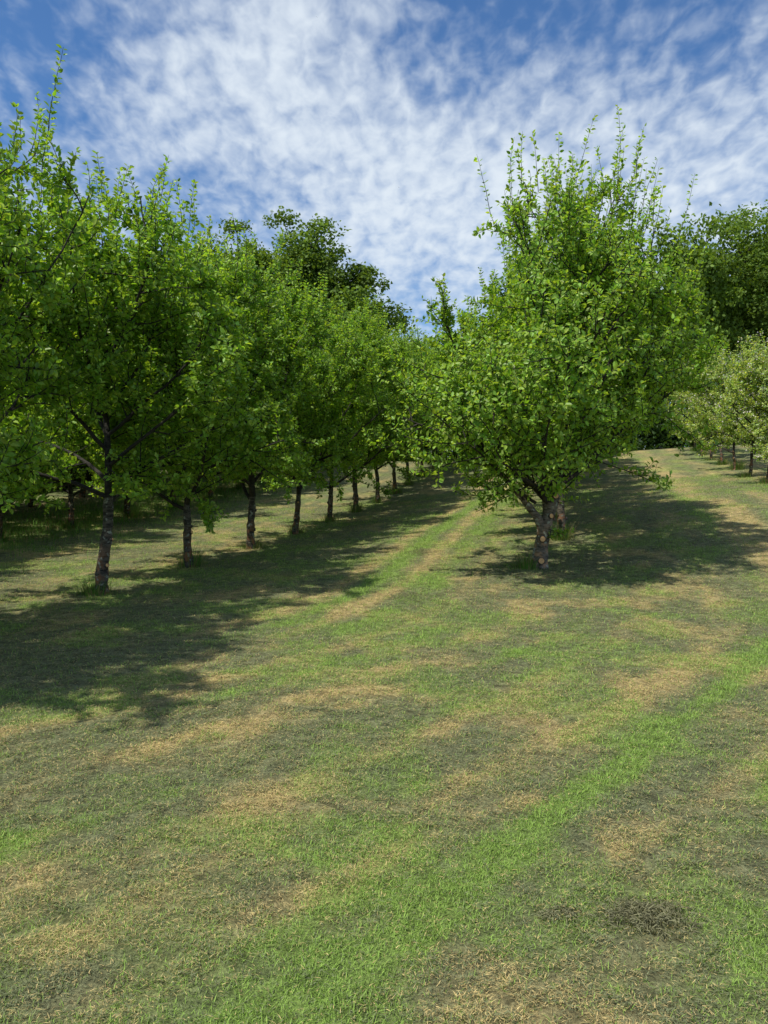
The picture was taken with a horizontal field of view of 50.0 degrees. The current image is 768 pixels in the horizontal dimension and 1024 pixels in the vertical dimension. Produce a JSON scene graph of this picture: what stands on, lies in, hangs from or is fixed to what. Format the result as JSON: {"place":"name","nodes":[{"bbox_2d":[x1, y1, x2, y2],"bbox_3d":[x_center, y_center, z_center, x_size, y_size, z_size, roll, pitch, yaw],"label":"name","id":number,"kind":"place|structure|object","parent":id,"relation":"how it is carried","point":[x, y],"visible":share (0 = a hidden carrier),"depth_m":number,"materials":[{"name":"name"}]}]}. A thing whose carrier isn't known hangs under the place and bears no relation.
{"place":"outdoors","nodes":[
{"label":"outdoors","id":0,"kind":"place"},
{"bbox_2d":[0,443,767,1023],"bbox_3d":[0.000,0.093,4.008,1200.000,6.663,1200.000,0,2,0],"label":"ground","id":1,"kind":"structure","parent":0,"point":[686,465],"depth_m":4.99,"materials":[{"name":"green plant"}]},
{"bbox_2d":[0,225,22,365],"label":"apple tree","id":2,"kind":"object","parent":1,"relation":"on","point":[3,340],"visible":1,"depth_m":7.25,"materials":[{"name":"green plant"}]},
{"bbox_2d":[15,299,86,506],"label":"apple tree","id":3,"kind":"object","parent":1,"relation":"on","point":[30,504],"depth_m":24.86,"materials":[{"name":"green plant"}]},
{"bbox_2d":[0,300,103,536],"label":"apple tree","id":4,"kind":"object","parent":1,"relation":"on","point":[47,509],"visible":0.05,"depth_m":17.55,"materials":[{"name":"green plant"}]},
{"bbox_2d":[0,44,135,511],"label":"apple tree","id":5,"kind":"object","parent":1,"relation":"on","point":[47,285],"visible":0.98,"depth_m":8.51,"materials":[{"name":"green plant"}]},
{"bbox_2d":[48,459,88,497],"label":"apple tree","id":6,"kind":"object","parent":1,"relation":"on","point":[81,494],"visible":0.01,"depth_m":27.44,"materials":[{"name":"green plant"}]},
{"bbox_2d":[3,463,163,497],"bbox_3d":[-13.882,-2.633,26.884,3.544,6.598,35.585,1,3,15],"label":"hedge","id":7,"kind":"object","parent":1,"relation":"on","point":[89,477],"depth_m":31.19,"materials":[{"name":"green plant"}]},
{"bbox_2d":[4,331,163,527],"bbox_3d":[-7.573,-2.284,20.027,4.742,5.477,4.007,-1,3,-15],"label":"apple tree","id":8,"kind":"object","parent":1,"relation":"on","point":[69,491],"visible":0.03,"depth_m":19.97,"materials":[{"name":"green plant"}]},
{"bbox_2d":[0,91,261,594],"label":"apple tree","id":9,"kind":"object","parent":1,"relation":"on","point":[151,266],"visible":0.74,"depth_m":10.69,"materials":[{"name":"green plant"}]},
{"bbox_2d":[68,335,199,517],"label":"apple tree","id":10,"kind":"object","parent":1,"relation":"on","point":[126,507],"visible":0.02,"depth_m":22.37,"materials":[{"name":"green plant"}]},
{"bbox_2d":[43,213,306,567],"bbox_3d":[-3.387,-1.913,13.604,4.208,5.836,4.679,1,3,27],"label":"apple tree","id":11,"kind":"object","parent":1,"relation":"on","point":[167,356],"visible":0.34,"depth_m":13.13,"materials":[{"name":"green plant"}]},
{"bbox_2d":[162,394,209,506],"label":"apple tree","id":12,"kind":"object","parent":1,"relation":"on","point":[174,495],"depth_m":25.00,"materials":[{"name":"green plant"}]},
{"bbox_2d":[165,377,271,497],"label":"apple tree","id":13,"kind":"object","parent":1,"relation":"on","point":[210,491],"visible":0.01,"depth_m":27.47,"materials":[{"name":"green plant"}]},
{"bbox_2d":[184,217,279,291],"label":"woodland tree","id":14,"kind":"object","parent":1,"relation":"on","point":[226,227],"visible":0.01,"depth_m":50.20,"materials":[{"name":"green plant"}]},
{"bbox_2d":[152,227,337,548],"bbox_3d":[-2.771,-2.213,15.764,3.845,6.098,4.439,0,2,-5],"label":"apple tree","id":15,"kind":"object","parent":1,"relation":"on","point":[263,356],"visible":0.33,"depth_m":15.47,"materials":[{"name":"green plant"}]},
{"bbox_2d":[271,285,336,370],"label":"woodland tree","id":16,"kind":"object","parent":1,"relation":"on","point":[310,302],"depth_m":47.84,"materials":[{"name":"green plant"}]},
{"bbox_2d":[241,268,390,533],"bbox_3d":[-2.202,-2.437,18.277,4.742,6.067,4.246,0,2,-11],"label":"apple tree","id":17,"kind":"object","parent":1,"relation":"on","point":[356,358],"visible":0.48,"depth_m":18.00,"materials":[{"name":"green plant"}]},
{"bbox_2d":[237,206,416,356],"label":"woodland tree","id":18,"kind":"object","parent":1,"relation":"on","point":[343,287],"visible":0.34,"depth_m":48.95,"materials":[{"name":"green plant"}]},
{"bbox_2d":[254,293,416,520],"bbox_3d":[-1.398,-2.646,20.858,4.488,5.979,3.792,-1,3,-23],"label":"apple tree","id":19,"kind":"object","parent":1,"relation":"on","point":[379,428],"visible":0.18,"depth_m":20.75,"materials":[{"name":"green plant"}]},
{"bbox_2d":[310,307,423,511],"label":"apple tree","id":20,"kind":"object","parent":1,"relation":"on","point":[403,349],"visible":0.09,"depth_m":23.27,"materials":[{"name":"green plant"}]},
{"bbox_2d":[0,445,767,596],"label":"long grass","id":21,"kind":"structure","parent":1,"relation":"on","point":[91,591],"depth_m":21.24,"materials":[{"name":"green plant"}]},
{"bbox_2d":[338,329,436,502],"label":"apple tree","id":22,"kind":"object","parent":1,"relation":"on","point":[419,419],"visible":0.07,"depth_m":25.83,"materials":[{"name":"green plant"}]},
{"bbox_2d":[349,322,452,493],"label":"apple tree","id":23,"kind":"object","parent":1,"relation":"on","point":[415,356],"visible":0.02,"depth_m":28.24,"materials":[{"name":"green plant"}]},
{"bbox_2d":[381,591,436,601],"bbox_3d":[0.333,1.072,10.557,0.709,0.091,0.570,1,3,22],"label":"clipping heap","id":24,"kind":"object","parent":1,"relation":"on","point":[413,594],"visible":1,"depth_m":10.53,"materials":[{"name":"green plant"}]},
{"bbox_2d":[371,326,450,481],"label":"apple tree","id":25,"kind":"object","parent":1,"relation":"on","point":[429,435],"visible":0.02,"depth_m":30.95,"materials":[{"name":"green plant"}]},
{"bbox_2d":[405,547,435,554],"bbox_3d":[0.635,0.676,14.233,0.576,0.145,0.487,0,2,0],"label":"clipping heap","id":26,"kind":"object","parent":1,"relation":"on","point":[421,549],"visible":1,"depth_m":14.21,"materials":[{"name":"green plant"}]},
{"bbox_2d":[424,334,449,467],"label":"apple tree","id":27,"kind":"object","parent":1,"relation":"on","point":[428,349],"visible":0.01,"depth_m":35.61,"materials":[{"name":"green plant"}]},
{"bbox_2d":[413,333,462,476],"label":"apple tree","id":28,"kind":"object","parent":1,"relation":"on","point":[438,360],"visible":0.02,"depth_m":33.33,"materials":[{"name":"green plant"}]},
{"bbox_2d":[471,314,494,385],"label":"woodland tree","id":29,"kind":"object","parent":1,"relation":"on","point":[479,336],"depth_m":52.67,"materials":[{"name":"green plant"}]},
{"bbox_2d":[362,105,715,568],"bbox_3d":[2.355,-2.562,12.577,4.516,6.990,5.236,1,3,31],"label":"apple tree","id":30,"kind":"object","parent":1,"relation":"on","point":[579,391],"visible":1,"depth_m":11.72,"materials":[{"name":"green plant"}]},
{"bbox_2d":[429,209,676,520],"bbox_3d":[3.502,-2.950,17.161,5.178,6.470,4.606,0,2,2],"label":"apple tree","id":31,"kind":"object","parent":1,"relation":"on","point":[463,318],"visible":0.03,"depth_m":17.45,"materials":[{"name":"green plant"}]},
{"bbox_2d":[530,903,585,923],"bbox_3d":[0.638,1.461,2.991,0.200,0.046,0.153,0,2,0],"label":"clipping heap","id":32,"kind":"object","parent":1,"relation":"on","point":[569,910],"visible":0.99,"depth_m":2.99,"materials":[{"name":"green plant"}]},
{"bbox_2d":[360,408,767,461],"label":"hedge","id":33,"kind":"object","parent":1,"relation":"on","point":[655,437],"visible":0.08,"depth_m":41.42,"materials":[{"name":"green plant"}]},
{"bbox_2d":[424,192,728,538],"bbox_3d":[3.620,-2.531,15.007,5.145,6.244,4.607,2,3,42],"label":"apple tree","id":34,"kind":"object","parent":1,"relation":"on","point":[701,358],"visible":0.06,"depth_m":14.63,"materials":[{"name":"green plant"}]},
{"bbox_2d":[586,893,707,943],"bbox_3d":[0.945,1.448,2.973,0.430,0.068,0.333,0,2,0],"label":"clipping heap","id":35,"kind":"object","parent":1,"relation":"on","point":[647,912],"visible":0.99,"depth_m":2.95,"materials":[{"name":"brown plant"}]},
{"bbox_2d":[666,366,705,446],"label":"apple tree","id":36,"kind":"object","parent":1,"relation":"on","point":[695,442],"visible":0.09,"depth_m":36.66,"materials":[{"name":"green plant"}]},
{"bbox_2d":[665,347,726,454],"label":"apple tree","id":37,"kind":"object","parent":1,"relation":"on","point":[677,394],"visible":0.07,"depth_m":34.46,"materials":[{"name":"green plant"}]},
{"bbox_2d":[631,201,767,437],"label":"woodland tree","id":38,"kind":"object","parent":1,"relation":"on","point":[715,269],"visible":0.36,"depth_m":44.51,"materials":[{"name":"green plant"}]},
{"bbox_2d":[665,353,743,458],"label":"apple tree","id":39,"kind":"object","parent":1,"relation":"on","point":[698,415],"visible":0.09,"depth_m":32.10,"materials":[{"name":"green plant"}]},
{"bbox_2d":[663,199,767,360],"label":"woodland tree","id":40,"kind":"object","parent":1,"relation":"on","point":[753,256],"visible":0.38,"depth_m":46.48,"materials":[{"name":"green plant"}]},
{"bbox_2d":[681,337,752,462],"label":"apple tree","id":41,"kind":"object","parent":1,"relation":"on","point":[700,393],"visible":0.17,"depth_m":29.41,"materials":[{"name":"green plant"}]},
{"bbox_2d":[682,344,767,469],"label":"apple tree","id":42,"kind":"object","parent":1,"relation":"on","point":[718,373],"visible":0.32,"depth_m":27.18,"materials":[{"name":"green plant"}]},
{"bbox_2d":[698,329,767,476],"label":"apple tree","id":43,"kind":"object","parent":1,"relation":"on","point":[724,427],"visible":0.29,"depth_m":24.57,"materials":[{"name":"green plant"}]},
{"bbox_2d":[711,332,767,480],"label":"apple tree","id":44,"kind":"object","parent":1,"relation":"on","point":[754,366],"visible":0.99,"depth_m":22.45,"materials":[{"name":"green plant"}]},
{"bbox_2d":[0,0,767,449],"label":"sky","id":45,"kind":"structure","parent":0,"point":[374,117],"materials":[{"name":"blue"}]}
]}

